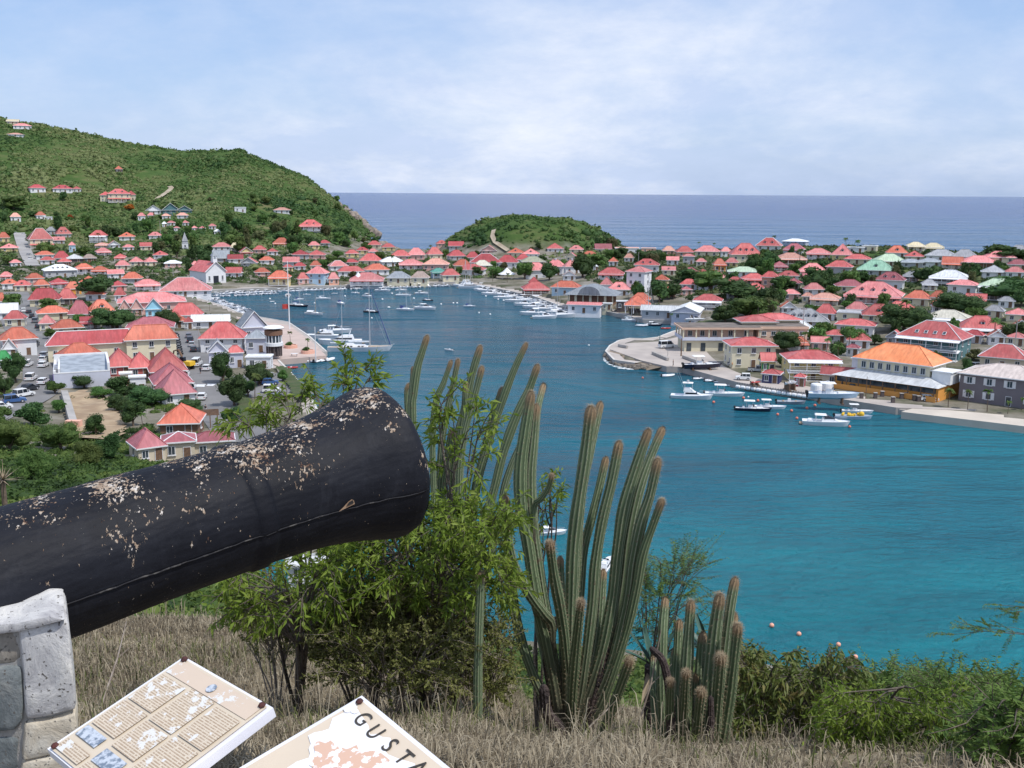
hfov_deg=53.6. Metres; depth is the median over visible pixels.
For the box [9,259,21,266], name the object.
house
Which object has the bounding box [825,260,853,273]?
house
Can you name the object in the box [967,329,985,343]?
house
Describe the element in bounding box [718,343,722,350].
door
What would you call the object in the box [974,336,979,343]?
door
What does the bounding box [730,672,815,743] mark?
feathery shrub
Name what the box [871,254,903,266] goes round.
house
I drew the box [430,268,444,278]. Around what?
house
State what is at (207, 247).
tree
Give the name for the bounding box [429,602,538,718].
shrub
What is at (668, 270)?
house
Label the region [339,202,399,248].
cliff rocks
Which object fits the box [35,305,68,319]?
house
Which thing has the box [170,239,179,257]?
tree
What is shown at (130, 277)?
house
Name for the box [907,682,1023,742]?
feathery shrub
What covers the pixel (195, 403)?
tree
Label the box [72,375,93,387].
tree
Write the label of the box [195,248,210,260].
tree
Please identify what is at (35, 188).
house
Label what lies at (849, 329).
palm tree
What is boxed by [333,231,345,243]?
tree
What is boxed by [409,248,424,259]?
house
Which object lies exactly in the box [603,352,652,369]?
rubble
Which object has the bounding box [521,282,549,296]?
house
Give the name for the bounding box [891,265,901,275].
tree
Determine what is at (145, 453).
window
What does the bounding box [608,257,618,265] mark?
house
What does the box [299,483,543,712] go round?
leafy shrub
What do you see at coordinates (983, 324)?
house
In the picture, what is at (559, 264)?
house
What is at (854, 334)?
tree
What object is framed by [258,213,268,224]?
tree
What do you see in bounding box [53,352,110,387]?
flat roofed building
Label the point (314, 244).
house
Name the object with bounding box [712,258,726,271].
house
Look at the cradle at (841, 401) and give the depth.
214.53 m
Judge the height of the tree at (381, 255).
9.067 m
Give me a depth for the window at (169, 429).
176.28 m
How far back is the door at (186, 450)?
159.18 m
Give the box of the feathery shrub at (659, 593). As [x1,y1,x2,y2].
[605,530,725,663]
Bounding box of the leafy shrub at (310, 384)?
[209,363,334,712]
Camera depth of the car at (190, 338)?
288.90 m
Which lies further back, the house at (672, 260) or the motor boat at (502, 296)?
the house at (672, 260)
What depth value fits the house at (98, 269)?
499.54 m
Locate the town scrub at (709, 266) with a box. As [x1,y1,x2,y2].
[584,225,1023,304]
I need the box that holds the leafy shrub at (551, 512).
[513,466,570,733]
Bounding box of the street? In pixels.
[1,320,14,329]
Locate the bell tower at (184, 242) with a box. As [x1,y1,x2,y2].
[182,232,187,248]
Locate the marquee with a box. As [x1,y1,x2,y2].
[499,268,514,278]
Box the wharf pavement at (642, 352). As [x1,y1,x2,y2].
[610,337,975,414]
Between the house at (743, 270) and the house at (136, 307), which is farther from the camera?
the house at (743, 270)
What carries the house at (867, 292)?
on the ground at (516, 281)
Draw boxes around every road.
[0,292,59,419]
[13,232,39,265]
[174,331,272,441]
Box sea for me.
[211,193,1023,683]
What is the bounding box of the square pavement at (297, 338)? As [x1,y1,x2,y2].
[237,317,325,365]
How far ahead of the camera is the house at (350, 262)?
589.40 m
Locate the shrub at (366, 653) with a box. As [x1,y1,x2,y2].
[294,603,493,718]
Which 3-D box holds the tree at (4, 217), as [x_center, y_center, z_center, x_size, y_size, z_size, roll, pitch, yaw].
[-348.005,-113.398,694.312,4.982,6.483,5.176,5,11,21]
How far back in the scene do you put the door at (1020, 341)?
276.01 m
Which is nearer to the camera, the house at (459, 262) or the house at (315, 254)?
the house at (459, 262)
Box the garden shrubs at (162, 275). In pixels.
[0,242,480,402]
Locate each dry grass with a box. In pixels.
[71,610,1023,767]
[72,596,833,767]
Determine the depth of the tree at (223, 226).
694.93 m
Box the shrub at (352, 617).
[279,592,428,702]
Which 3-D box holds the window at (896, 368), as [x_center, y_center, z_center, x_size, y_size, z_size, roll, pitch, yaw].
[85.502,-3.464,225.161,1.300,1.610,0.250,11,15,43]
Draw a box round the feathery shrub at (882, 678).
[817,653,932,720]
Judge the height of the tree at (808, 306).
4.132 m
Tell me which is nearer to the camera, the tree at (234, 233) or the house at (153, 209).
the tree at (234, 233)
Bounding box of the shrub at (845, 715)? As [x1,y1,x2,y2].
[801,672,975,754]
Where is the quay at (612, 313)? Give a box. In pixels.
[459,281,670,323]
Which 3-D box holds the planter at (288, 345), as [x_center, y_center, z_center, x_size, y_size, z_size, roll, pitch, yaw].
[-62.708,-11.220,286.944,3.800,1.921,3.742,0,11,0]
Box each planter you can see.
[284,341,296,348]
[301,347,314,353]
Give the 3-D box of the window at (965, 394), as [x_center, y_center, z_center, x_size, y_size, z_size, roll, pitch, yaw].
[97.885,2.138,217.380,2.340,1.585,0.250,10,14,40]
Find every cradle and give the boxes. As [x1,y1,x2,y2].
[783,384,796,390]
[817,397,843,404]
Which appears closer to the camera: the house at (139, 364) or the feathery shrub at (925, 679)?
the feathery shrub at (925, 679)
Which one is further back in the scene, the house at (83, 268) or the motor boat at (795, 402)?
the house at (83, 268)
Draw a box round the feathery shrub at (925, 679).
[884,651,1011,717]
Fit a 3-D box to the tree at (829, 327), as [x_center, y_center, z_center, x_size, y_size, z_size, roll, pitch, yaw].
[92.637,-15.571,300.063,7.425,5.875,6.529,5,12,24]
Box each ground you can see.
[0,123,1023,767]
[64,390,126,438]
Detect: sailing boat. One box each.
[289,288,307,306]
[304,295,323,314]
[316,281,329,298]
[363,294,378,312]
[396,287,413,310]
[460,259,467,283]
[553,285,560,307]
[622,308,635,320]
[640,278,652,314]
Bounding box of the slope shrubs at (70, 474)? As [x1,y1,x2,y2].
[0,388,955,740]
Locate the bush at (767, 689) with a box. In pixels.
[731,638,877,745]
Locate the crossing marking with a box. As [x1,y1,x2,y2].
[196,384,214,386]
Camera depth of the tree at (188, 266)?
511.13 m
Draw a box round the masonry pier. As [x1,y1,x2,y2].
[0,589,77,767]
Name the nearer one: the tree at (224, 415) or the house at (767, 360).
the tree at (224, 415)
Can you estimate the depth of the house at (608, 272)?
465.10 m
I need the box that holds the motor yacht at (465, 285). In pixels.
[457,280,484,288]
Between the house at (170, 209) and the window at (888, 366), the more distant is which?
the house at (170, 209)
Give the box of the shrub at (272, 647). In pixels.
[215,584,321,710]
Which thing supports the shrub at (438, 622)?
on the ground at (516, 281)
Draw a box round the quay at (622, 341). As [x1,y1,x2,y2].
[610,337,663,345]
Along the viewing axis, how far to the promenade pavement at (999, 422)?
202.63 m
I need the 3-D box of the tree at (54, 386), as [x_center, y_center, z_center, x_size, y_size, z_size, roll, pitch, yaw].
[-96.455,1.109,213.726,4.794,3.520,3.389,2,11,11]
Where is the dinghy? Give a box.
[660,374,674,376]
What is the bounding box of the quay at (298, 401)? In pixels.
[273,360,317,413]
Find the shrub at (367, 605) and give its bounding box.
[335,564,497,714]
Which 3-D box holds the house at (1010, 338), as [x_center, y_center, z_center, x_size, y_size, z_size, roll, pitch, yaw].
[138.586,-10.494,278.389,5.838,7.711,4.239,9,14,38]
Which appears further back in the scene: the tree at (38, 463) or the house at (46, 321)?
the house at (46, 321)
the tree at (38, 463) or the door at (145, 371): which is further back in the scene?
the door at (145, 371)
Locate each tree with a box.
[0,196,29,208]
[0,351,27,381]
[0,373,15,393]
[0,406,12,422]
[0,419,34,450]
[1,214,7,220]
[1,293,22,304]
[2,256,13,264]
[5,230,14,234]
[13,401,52,424]
[13,448,59,478]
[28,211,35,215]
[34,241,55,251]
[36,421,81,448]
[38,298,59,307]
[42,328,55,336]
[44,380,66,392]
[51,399,66,412]
[53,215,62,228]
[59,191,66,200]
[68,441,104,464]
[69,225,77,230]
[71,314,84,321]
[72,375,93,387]
[74,277,113,292]
[77,246,90,254]
[83,413,105,433]
[84,216,91,227]
[88,306,138,328]
[89,386,114,396]
[94,433,120,457]
[101,224,112,236]
[104,376,129,393]
[105,392,130,411]
[111,226,125,236]
[119,398,145,425]
[124,204,133,210]
[124,227,131,232]
[124,383,145,394]
[125,384,171,404]
[130,212,137,219]
[132,223,138,235]
[136,412,146,426]
[140,219,151,230]
[151,242,159,253]
[154,308,182,323]
[155,241,165,250]
[157,256,171,262]
[160,233,173,247]
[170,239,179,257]
[174,234,181,240]
[175,220,182,226]
[177,397,204,409]
[182,258,191,262]
[184,226,191,232]
[185,261,191,274]
[187,244,196,260]
[189,236,198,247]
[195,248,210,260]
[196,244,203,254]
[204,244,212,250]
[209,350,233,381]
[215,373,246,405]
[218,221,229,232]
[220,231,226,240]
[220,406,240,422]
[222,233,236,244]
[223,212,232,223]
[223,262,237,267]
[227,230,239,236]
[231,217,243,229]
[233,236,244,242]
[233,240,245,250]
[240,224,251,232]
[242,377,255,396]
[243,227,249,234]
[243,361,275,384]
[244,234,250,246]
[249,193,256,199]
[250,373,262,399]
[251,198,258,203]
[251,229,264,239]
[257,253,264,259]
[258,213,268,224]
[261,196,271,202]
[271,221,282,231]
[273,232,287,239]
[277,370,287,380]
[281,219,286,228]
[284,224,290,235]
[285,241,298,252]
[286,235,297,243]
[294,219,301,233]
[297,236,302,243]
[304,235,317,243]
[320,225,330,235]
[320,259,326,265]
[326,255,337,264]
[331,227,342,232]
[331,250,343,258]
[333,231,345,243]
[334,202,342,209]
[337,257,346,262]
[341,239,349,246]
[342,227,351,233]
[347,271,356,276]
[350,230,358,240]
[371,236,379,241]
[375,251,385,258]
[442,249,448,258]
[456,266,462,273]
[472,266,482,273]
[489,267,501,277]
[499,262,507,267]
[515,262,533,278]
[540,261,559,279]
[570,252,596,276]
[586,253,605,264]
[594,236,601,242]
[605,249,614,258]
[606,237,618,249]
[613,249,622,258]
[614,247,628,253]
[631,280,638,290]
[631,283,645,294]
[634,251,644,260]
[644,253,658,262]
[649,279,653,298]
[649,279,669,301]
[658,252,666,259]
[667,283,683,298]
[675,268,697,279]
[692,270,725,290]
[710,304,739,321]
[711,277,759,296]
[724,271,738,278]
[729,296,771,315]
[744,253,759,267]
[754,285,786,306]
[756,266,764,274]
[757,250,780,266]
[761,257,773,272]
[764,297,779,312]
[767,275,797,287]
[770,300,778,312]
[772,330,802,351]
[776,277,785,289]
[777,288,787,304]
[777,356,781,364]
[788,263,800,272]
[795,260,807,266]
[800,266,830,286]
[800,332,808,348]
[803,304,813,307]
[807,327,827,337]
[812,322,836,330]
[817,260,829,268]
[824,337,831,351]
[825,267,833,274]
[825,285,840,293]
[826,278,839,285]
[829,340,846,356]
[831,343,844,356]
[837,326,872,338]
[839,270,860,281]
[840,300,853,307]
[844,293,856,301]
[844,326,855,343]
[858,270,870,279]
[868,275,875,280]
[870,334,883,344]
[875,301,936,330]
[876,292,890,303]
[890,317,901,332]
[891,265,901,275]
[893,260,904,274]
[901,299,913,308]
[911,265,941,279]
[929,290,989,311]
[944,388,954,406]
[949,317,959,327]
[960,262,971,274]
[961,357,972,369]
[965,306,987,315]
[965,349,981,359]
[965,389,972,408]
[968,270,976,281]
[969,262,982,271]
[971,269,979,276]
[977,275,1023,295]
[982,243,1023,255]
[982,389,992,411]
[990,317,1001,329]
[991,259,1005,266]
[997,321,1007,334]
[999,265,1009,269]
[999,321,1023,334]
[1011,288,1023,305]
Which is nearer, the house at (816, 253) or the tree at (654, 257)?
the house at (816, 253)
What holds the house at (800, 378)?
on the ground at (516, 281)
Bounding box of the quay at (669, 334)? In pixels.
[658,329,680,337]
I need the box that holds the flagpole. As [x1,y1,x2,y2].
[282,261,289,328]
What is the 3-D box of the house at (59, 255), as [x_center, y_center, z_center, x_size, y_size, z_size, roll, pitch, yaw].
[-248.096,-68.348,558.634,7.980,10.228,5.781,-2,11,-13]
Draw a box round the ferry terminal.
[674,313,808,350]
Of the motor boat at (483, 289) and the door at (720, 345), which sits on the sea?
the motor boat at (483, 289)
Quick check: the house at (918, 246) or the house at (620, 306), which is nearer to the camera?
the house at (620, 306)
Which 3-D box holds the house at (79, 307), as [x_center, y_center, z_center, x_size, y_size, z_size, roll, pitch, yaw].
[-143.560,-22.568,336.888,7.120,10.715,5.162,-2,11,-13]
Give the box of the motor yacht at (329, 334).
[308,328,338,338]
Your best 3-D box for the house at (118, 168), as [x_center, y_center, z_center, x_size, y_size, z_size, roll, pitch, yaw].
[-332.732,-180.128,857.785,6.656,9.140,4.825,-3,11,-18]
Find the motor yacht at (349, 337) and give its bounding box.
[318,331,361,344]
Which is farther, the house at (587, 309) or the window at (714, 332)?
the house at (587, 309)
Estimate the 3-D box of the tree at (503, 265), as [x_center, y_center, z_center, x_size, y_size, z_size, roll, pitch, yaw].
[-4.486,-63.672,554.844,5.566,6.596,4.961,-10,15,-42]
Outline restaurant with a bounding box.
[832,342,960,402]
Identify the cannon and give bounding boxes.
[0,387,429,638]
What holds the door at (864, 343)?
in the house at (864, 341)
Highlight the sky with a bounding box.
[0,0,1023,196]
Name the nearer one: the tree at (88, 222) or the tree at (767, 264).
the tree at (767, 264)
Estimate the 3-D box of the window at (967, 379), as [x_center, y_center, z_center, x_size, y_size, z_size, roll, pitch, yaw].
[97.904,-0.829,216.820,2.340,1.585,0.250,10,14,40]
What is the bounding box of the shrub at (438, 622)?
[370,580,496,714]
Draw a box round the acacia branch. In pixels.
[927,600,1023,653]
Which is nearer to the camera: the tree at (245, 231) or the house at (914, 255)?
the house at (914, 255)
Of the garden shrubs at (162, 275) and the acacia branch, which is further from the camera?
the garden shrubs at (162, 275)
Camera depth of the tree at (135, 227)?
676.89 m
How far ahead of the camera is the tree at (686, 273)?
434.72 m
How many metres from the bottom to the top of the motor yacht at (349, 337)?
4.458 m
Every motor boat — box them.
[318,325,350,332]
[374,287,390,290]
[394,292,410,295]
[413,303,435,309]
[414,290,427,293]
[477,287,491,291]
[481,290,498,294]
[493,294,512,298]
[497,291,514,295]
[504,296,522,301]
[505,293,517,296]
[514,299,537,305]
[520,308,545,314]
[522,302,546,308]
[523,295,541,301]
[531,312,556,318]
[533,304,554,310]
[540,526,566,535]
[545,308,567,313]
[548,309,574,317]
[646,321,661,325]
[671,373,712,399]
[681,355,721,368]
[685,316,704,320]
[703,383,744,396]
[734,399,771,411]
[752,399,785,408]
[775,398,805,404]
[784,381,796,384]
[799,413,849,426]
[805,381,859,398]
[832,411,871,419]
[840,403,873,413]
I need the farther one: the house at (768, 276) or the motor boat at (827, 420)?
the house at (768, 276)
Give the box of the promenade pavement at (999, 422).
[901,409,1023,432]
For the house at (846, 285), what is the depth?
375.47 m
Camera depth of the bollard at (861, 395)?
219.94 m
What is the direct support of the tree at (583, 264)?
on the ground at (516, 281)
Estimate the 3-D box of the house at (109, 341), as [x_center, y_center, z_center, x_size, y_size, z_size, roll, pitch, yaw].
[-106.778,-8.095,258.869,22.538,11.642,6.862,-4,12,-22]
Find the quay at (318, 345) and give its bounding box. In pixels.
[197,298,326,355]
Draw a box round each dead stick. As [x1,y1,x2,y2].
[103,621,141,702]
[579,707,608,738]
[634,629,671,734]
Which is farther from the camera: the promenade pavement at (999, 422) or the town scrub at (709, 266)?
the town scrub at (709, 266)
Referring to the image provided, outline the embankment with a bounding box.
[610,351,682,369]
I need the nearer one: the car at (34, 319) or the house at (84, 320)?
the house at (84, 320)
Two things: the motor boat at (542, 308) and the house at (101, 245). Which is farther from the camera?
the house at (101, 245)
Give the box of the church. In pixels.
[189,248,226,282]
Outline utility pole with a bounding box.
[1015,319,1019,345]
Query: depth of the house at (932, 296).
337.31 m
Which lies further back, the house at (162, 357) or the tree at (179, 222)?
the tree at (179, 222)
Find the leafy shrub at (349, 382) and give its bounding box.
[327,339,400,707]
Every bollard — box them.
[859,392,863,398]
[916,395,920,401]
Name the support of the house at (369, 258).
on the ground at (516, 281)
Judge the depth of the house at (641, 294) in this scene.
383.68 m
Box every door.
[26,347,31,354]
[143,368,148,376]
[150,352,154,359]
[154,447,162,460]
[183,446,190,456]
[185,424,191,431]
[213,276,218,282]
[237,359,241,367]
[259,345,262,352]
[686,343,690,350]
[701,343,705,350]
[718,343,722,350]
[751,360,755,366]
[772,375,777,383]
[799,378,803,386]
[822,343,826,350]
[862,341,866,348]
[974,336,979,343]
[1005,396,1011,406]
[1018,339,1022,345]
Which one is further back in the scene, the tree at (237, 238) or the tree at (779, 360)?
the tree at (237, 238)
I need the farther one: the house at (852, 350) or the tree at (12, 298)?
the tree at (12, 298)
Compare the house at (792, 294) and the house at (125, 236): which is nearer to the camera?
the house at (792, 294)
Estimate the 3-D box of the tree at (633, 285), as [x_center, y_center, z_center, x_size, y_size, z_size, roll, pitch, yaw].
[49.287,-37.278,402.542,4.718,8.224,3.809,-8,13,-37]
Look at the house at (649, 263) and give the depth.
478.15 m
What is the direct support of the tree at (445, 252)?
on the ground at (516, 281)
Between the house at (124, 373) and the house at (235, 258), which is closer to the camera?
the house at (124, 373)
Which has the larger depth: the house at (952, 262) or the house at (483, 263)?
the house at (483, 263)
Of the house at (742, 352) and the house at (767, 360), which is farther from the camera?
the house at (742, 352)
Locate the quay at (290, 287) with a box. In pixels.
[211,282,454,292]
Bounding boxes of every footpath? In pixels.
[155,186,173,198]
[490,229,508,250]
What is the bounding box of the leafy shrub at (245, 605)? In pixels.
[196,549,369,716]
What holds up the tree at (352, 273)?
on the ground at (516, 281)
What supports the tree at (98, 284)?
on the ground at (516, 281)
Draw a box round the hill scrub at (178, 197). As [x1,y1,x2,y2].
[0,116,627,277]
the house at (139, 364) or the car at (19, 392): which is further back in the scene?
the house at (139, 364)
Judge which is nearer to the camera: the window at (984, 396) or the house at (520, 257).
the window at (984, 396)
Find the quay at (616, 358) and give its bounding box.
[605,345,639,364]
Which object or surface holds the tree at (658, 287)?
on the ground at (516, 281)
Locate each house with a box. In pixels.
[0,232,9,241]
[0,243,18,251]
[0,271,12,280]
[0,279,16,288]
[0,292,3,302]
[0,302,19,319]
[0,326,38,355]
[0,350,11,369]
[1,337,17,354]
[2,310,27,325]
[6,119,19,124]
[7,133,24,136]
[9,213,20,221]
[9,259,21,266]
[12,123,31,128]
[13,280,31,290]
[24,273,44,283]
[26,228,53,248]
[27,288,61,306]
[28,184,45,192]
[33,279,49,287]
[34,251,54,259]
[35,211,45,218]
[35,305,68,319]
[38,314,55,330]
[39,256,55,263]
[41,264,77,277]
[44,328,128,361]
[46,226,55,234]
[48,278,68,288]
[49,319,84,330]
[52,185,72,192]
[53,236,64,243]
[53,251,68,260]
[53,342,101,356]
[54,227,71,237]
[57,258,71,265]
[60,288,76,304]
[64,281,81,293]
[67,254,83,262]
[67,300,89,318]
[68,242,75,251]
[73,186,80,191]
[74,263,93,274]
[79,316,100,328]
[82,254,96,261]
[84,291,107,300]
[88,299,115,315]
[89,230,107,242]
[91,266,107,274]
[94,243,107,247]
[94,248,111,255]
[100,191,107,201]
[102,325,121,328]
[106,269,124,278]
[107,189,130,202]
[108,240,120,247]
[108,348,131,376]
[110,280,127,290]
[113,287,126,300]
[114,254,126,261]
[115,166,122,171]
[115,260,129,269]
[116,292,186,314]
[118,232,135,240]
[118,299,130,311]
[119,371,132,385]
[121,272,143,283]
[122,244,133,250]
[123,324,178,359]
[125,316,175,330]
[126,427,167,461]
[128,351,149,376]
[128,374,146,386]
[129,191,135,199]
[129,257,142,265]
[131,298,143,315]
[133,279,160,290]
[137,213,145,220]
[139,242,151,249]
[143,257,157,265]
[144,297,163,316]
[145,205,161,213]
[147,347,188,374]
[148,232,161,238]
[148,362,194,388]
[153,250,168,258]
[154,368,197,404]
[156,403,205,434]
[158,277,212,299]
[160,431,196,459]
[162,203,177,215]
[162,213,170,218]
[164,260,181,267]
[167,221,175,225]
[172,302,203,317]
[174,314,185,327]
[176,213,188,218]
[177,205,191,212]
[183,317,193,328]
[191,314,230,328]
[194,430,235,453]
[197,321,247,351]
[207,339,228,369]
[209,224,215,229]
[212,242,231,250]
[212,250,229,261]
[225,267,243,276]
[227,254,243,262]
[228,345,243,367]
[230,243,237,251]
[234,207,245,212]
[235,308,267,333]
[239,247,252,255]
[240,257,258,265]
[244,329,265,353]
[245,354,273,368]
[253,245,266,253]
[254,267,270,276]
[259,256,274,264]
[266,248,278,255]
[267,270,291,286]
[273,237,286,246]
[274,207,290,213]
[282,257,299,265]
[282,264,292,270]
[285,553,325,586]
[291,249,309,258]
[294,262,305,269]
[296,272,309,284]
[298,219,321,232]
[305,266,329,284]
[308,241,319,248]
[309,250,325,258]
[310,261,321,268]
[320,240,329,246]
[327,260,348,270]
[327,272,339,284]
[337,266,364,276]
[345,249,359,256]
[345,259,358,265]
[349,272,384,288]
[356,247,368,253]
[359,253,381,264]
[362,263,389,274]
[367,248,376,253]
[368,241,381,247]
[379,257,402,266]
[381,243,394,250]
[386,271,410,286]
[391,250,410,259]
[398,259,422,269]
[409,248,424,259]
[410,271,429,286]
[422,258,449,270]
[425,247,443,258]
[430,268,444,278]
[435,240,445,248]
[440,268,459,283]
[446,250,465,259]
[448,241,463,251]
[453,259,470,268]
[455,264,486,274]
[466,251,477,259]
[470,253,501,266]
[474,260,492,266]
[480,245,496,252]
[498,255,518,267]
[507,248,523,255]
[516,254,527,262]
[520,256,545,263]
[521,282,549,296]
[522,248,539,256]
[525,262,545,278]
[528,277,538,282]
[546,243,563,252]
[550,280,581,295]
[551,258,563,274]
[562,270,575,280]
[563,258,579,273]
[565,252,576,260]
[566,301,602,317]
[569,245,583,252]
[593,243,611,251]
[598,267,624,279]
[600,277,612,287]
[602,302,612,314]
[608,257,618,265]
[608,282,630,295]
[614,247,639,252]
[616,300,629,312]
[624,253,634,261]
[625,266,652,293]
[630,292,650,306]
[634,258,659,271]
[640,304,680,319]
[641,247,656,250]
[655,274,669,283]
[661,246,674,253]
[661,266,675,274]
[666,256,678,264]
[669,302,704,325]
[674,246,694,256]
[679,279,696,289]
[680,286,692,295]
[682,254,694,263]
[692,294,723,309]
[694,245,719,256]
[695,258,706,266]
[698,285,717,289]
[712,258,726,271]
[720,247,730,256]
[722,337,778,367]
[725,257,738,266]
[726,293,737,298]
[727,266,756,277]
[728,243,759,262]
[730,276,741,280]
[740,273,761,284]
[752,283,764,289]
[755,237,782,251]
[758,352,776,371]
[761,271,778,288]
[761,369,783,383]
[774,261,788,271]
[777,270,799,279]
[778,252,807,264]
[779,300,796,312]
[779,349,842,380]
[782,238,808,244]
[783,243,805,253]
[784,289,800,300]
[786,308,829,325]
[787,336,809,350]
[789,278,802,288]
[794,373,806,386]
[799,263,825,277]
[800,321,813,339]
[801,292,812,302]
[802,283,824,294]
[806,248,830,259]
[809,292,841,305]
[810,336,829,350]
[816,303,836,320]
[819,365,854,381]
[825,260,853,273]
[826,329,846,342]
[831,244,852,259]
[833,279,861,292]
[834,318,877,335]
[836,309,861,320]
[843,254,871,264]
[843,281,904,303]
[845,332,871,348]
[846,301,867,309]
[846,344,861,356]
[847,246,864,252]
[856,260,891,275]
[861,303,883,322]
[862,245,878,251]
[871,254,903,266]
[875,271,906,289]
[885,245,907,256]
[885,329,899,342]
[892,301,913,307]
[894,320,974,361]
[899,259,923,267]
[903,271,918,281]
[903,290,930,305]
[904,251,923,259]
[906,242,925,251]
[917,258,941,267]
[921,279,937,290]
[924,243,944,251]
[924,249,954,259]
[928,269,967,286]
[928,290,942,305]
[930,300,944,311]
[931,309,971,322]
[941,256,963,269]
[946,279,979,293]
[952,249,976,257]
[957,363,1023,408]
[959,315,1001,338]
[961,255,995,267]
[966,293,986,301]
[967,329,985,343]
[977,278,1010,300]
[977,343,1023,365]
[980,265,1005,278]
[985,251,1016,262]
[985,304,1005,317]
[985,329,1006,344]
[997,296,1015,307]
[1004,266,1023,278]
[1005,308,1023,321]
[1005,332,1023,346]
[1006,259,1023,268]
[1013,245,1023,256]
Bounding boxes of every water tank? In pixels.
[810,382,821,390]
[822,380,832,390]
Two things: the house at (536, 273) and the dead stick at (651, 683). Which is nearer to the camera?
the dead stick at (651, 683)
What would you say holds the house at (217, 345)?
on the ground at (516, 281)
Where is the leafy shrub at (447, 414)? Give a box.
[413,372,519,717]
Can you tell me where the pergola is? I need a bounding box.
[200,409,218,427]
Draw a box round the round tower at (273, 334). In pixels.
[263,325,283,356]
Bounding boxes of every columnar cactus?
[404,334,540,601]
[472,569,486,731]
[501,382,666,738]
[648,574,745,746]
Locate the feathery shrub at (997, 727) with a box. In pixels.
[923,670,1023,767]
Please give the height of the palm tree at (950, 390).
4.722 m
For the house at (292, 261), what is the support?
on the ground at (516, 281)
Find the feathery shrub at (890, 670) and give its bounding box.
[857,644,986,697]
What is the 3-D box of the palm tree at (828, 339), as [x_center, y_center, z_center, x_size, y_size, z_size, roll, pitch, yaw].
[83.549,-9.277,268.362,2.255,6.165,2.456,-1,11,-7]
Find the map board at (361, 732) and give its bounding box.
[240,696,448,767]
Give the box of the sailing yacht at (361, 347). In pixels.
[327,282,393,351]
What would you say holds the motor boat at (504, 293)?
on the sea
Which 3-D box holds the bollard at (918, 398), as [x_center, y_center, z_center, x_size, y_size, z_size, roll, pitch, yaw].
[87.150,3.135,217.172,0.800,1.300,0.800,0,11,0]
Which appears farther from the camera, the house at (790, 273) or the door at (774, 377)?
the house at (790, 273)
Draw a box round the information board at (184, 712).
[48,656,275,767]
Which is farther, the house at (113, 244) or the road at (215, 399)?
the house at (113, 244)
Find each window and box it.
[111,368,116,373]
[142,450,149,458]
[149,341,153,346]
[166,426,172,433]
[167,396,173,402]
[167,446,175,455]
[199,445,206,452]
[293,568,303,580]
[700,330,704,336]
[712,330,716,336]
[728,330,732,336]
[737,348,741,353]
[762,363,768,369]
[861,360,865,367]
[869,361,874,368]
[877,362,882,369]
[885,363,890,370]
[893,365,899,371]
[902,366,907,372]
[911,367,916,374]
[919,368,925,375]
[962,390,973,397]
[964,376,975,383]
[982,392,993,400]
[983,378,995,386]
[1004,380,1015,388]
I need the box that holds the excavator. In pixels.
[173,349,195,369]
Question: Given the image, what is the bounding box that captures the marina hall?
[563,283,621,310]
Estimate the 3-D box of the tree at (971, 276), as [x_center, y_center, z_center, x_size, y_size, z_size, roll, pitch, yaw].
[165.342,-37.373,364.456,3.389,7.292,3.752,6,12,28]
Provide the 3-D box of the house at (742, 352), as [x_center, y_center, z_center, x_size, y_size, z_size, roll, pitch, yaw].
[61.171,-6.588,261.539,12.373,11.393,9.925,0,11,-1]
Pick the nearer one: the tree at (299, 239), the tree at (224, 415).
the tree at (224, 415)
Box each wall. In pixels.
[61,390,82,426]
[652,351,668,359]
[682,355,698,362]
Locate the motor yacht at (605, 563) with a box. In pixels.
[601,556,610,571]
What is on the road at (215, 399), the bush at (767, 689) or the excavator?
the excavator
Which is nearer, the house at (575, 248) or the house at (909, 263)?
the house at (909, 263)
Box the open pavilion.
[624,295,650,313]
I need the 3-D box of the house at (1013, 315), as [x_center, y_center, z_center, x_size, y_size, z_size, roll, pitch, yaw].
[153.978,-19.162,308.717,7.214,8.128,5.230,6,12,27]
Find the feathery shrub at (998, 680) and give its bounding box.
[955,656,1023,702]
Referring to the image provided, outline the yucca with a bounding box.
[0,458,19,505]
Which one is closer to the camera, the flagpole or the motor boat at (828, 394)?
the motor boat at (828, 394)
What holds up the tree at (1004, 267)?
on the ground at (516, 281)
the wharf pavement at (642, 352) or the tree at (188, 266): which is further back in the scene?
the tree at (188, 266)
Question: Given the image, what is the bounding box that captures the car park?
[234,373,313,397]
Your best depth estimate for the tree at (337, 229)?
767.14 m
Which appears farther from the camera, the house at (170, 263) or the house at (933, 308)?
the house at (170, 263)
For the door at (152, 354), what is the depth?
259.32 m
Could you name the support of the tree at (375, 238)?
on the ground at (516, 281)
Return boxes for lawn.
[219,376,259,423]
[276,365,305,397]
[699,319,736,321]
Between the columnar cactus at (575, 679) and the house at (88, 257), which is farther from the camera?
the house at (88, 257)
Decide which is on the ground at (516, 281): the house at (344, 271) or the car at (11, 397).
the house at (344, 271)
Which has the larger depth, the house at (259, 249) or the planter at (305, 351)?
the house at (259, 249)
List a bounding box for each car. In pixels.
[0,401,12,407]
[2,393,26,402]
[12,388,35,396]
[20,383,39,390]
[24,372,37,380]
[25,359,33,366]
[31,317,37,322]
[36,377,49,384]
[37,361,49,367]
[38,355,48,360]
[39,351,47,355]
[187,336,193,342]
[188,341,194,345]
[190,346,196,351]
[191,357,202,366]
[197,392,206,399]
[202,364,210,370]
[262,378,278,384]
[262,384,280,392]
[658,340,675,347]
[735,373,750,379]
[748,364,760,371]
[921,394,938,401]
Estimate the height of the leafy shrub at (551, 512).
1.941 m
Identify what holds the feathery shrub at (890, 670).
on the ground at (516, 281)

